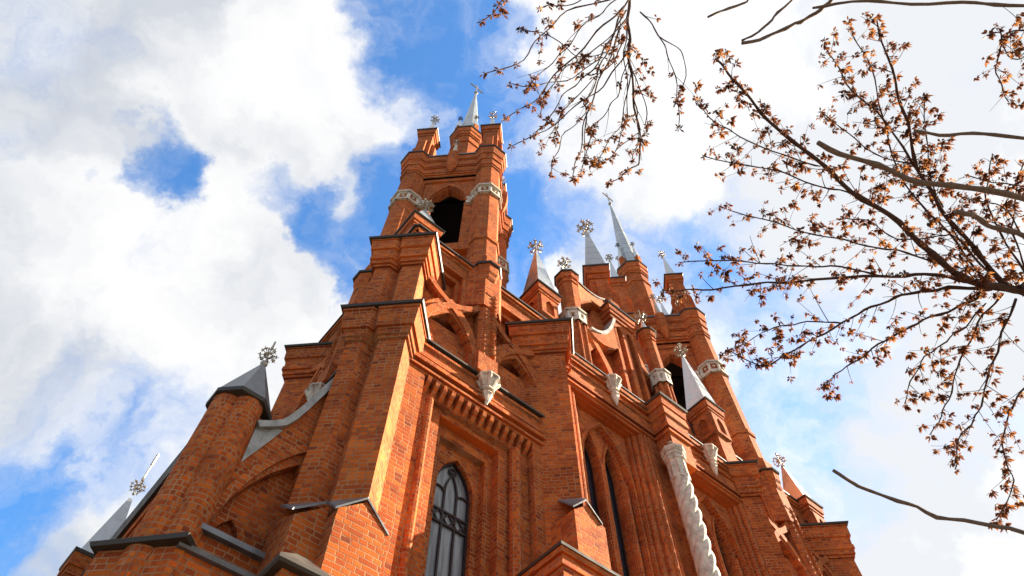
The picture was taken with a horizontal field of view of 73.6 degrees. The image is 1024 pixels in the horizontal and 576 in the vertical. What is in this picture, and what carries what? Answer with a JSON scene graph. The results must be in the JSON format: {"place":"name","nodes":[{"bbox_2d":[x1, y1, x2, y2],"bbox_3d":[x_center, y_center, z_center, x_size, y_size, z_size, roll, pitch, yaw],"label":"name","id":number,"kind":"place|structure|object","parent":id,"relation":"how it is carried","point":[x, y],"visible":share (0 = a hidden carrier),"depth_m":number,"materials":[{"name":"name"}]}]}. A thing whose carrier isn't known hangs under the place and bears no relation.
{"place":"outdoors","nodes":[
{"label":"outdoors","id":0,"kind":"place"},
{"bbox_2d":[57,83,861,575],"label":"church","id":1,"kind":"structure","parent":0,"point":[447,403],"depth_m":13.32,"materials":[{"name":"red brick"}]},
{"bbox_2d":[425,463,469,575],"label":"window","id":2,"kind":"structure","parent":1,"relation":"in","point":[447,547],"depth_m":10.61,"materials":[{"name":"glass"}]},
{"bbox_2d":[584,446,599,518],"bbox_3d":[1.557,6.112,10.643,0.510,10.890,0.080,36,-67,-19],"label":"window","id":3,"kind":"structure","parent":1,"relation":"in","point":[594,505],"depth_m":14.35,"materials":[{"name":"glass"}]},
{"bbox_2d":[605,461,629,575],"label":"window","id":4,"kind":"structure","parent":1,"relation":"in","point":[610,483],"depth_m":13.94,"materials":[{"name":"glass"}]},
{"bbox_2d":[718,544,729,575],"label":"window","id":5,"kind":"structure","parent":1,"relation":"in","point":[718,544],"depth_m":15.87,"materials":[{"name":"metal"}]},
{"bbox_2d":[0,0,1023,575],"label":"sky","id":6,"kind":"structure","parent":0,"point":[189,189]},
{"bbox_2d":[477,0,709,188],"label":"maple tree","id":7,"kind":"object","parent":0,"point":[594,162],"visible":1,"depth_m":4.46,"materials":[{"name":"brown plant"}]},
{"bbox_2d":[652,7,1023,534],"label":"maple tree","id":8,"kind":"object","parent":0,"point":[984,284],"visible":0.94,"depth_m":5.11,"materials":[{"name":"brown plant"}]},
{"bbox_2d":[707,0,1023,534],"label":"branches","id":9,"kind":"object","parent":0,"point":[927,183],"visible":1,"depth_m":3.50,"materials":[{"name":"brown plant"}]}
]}

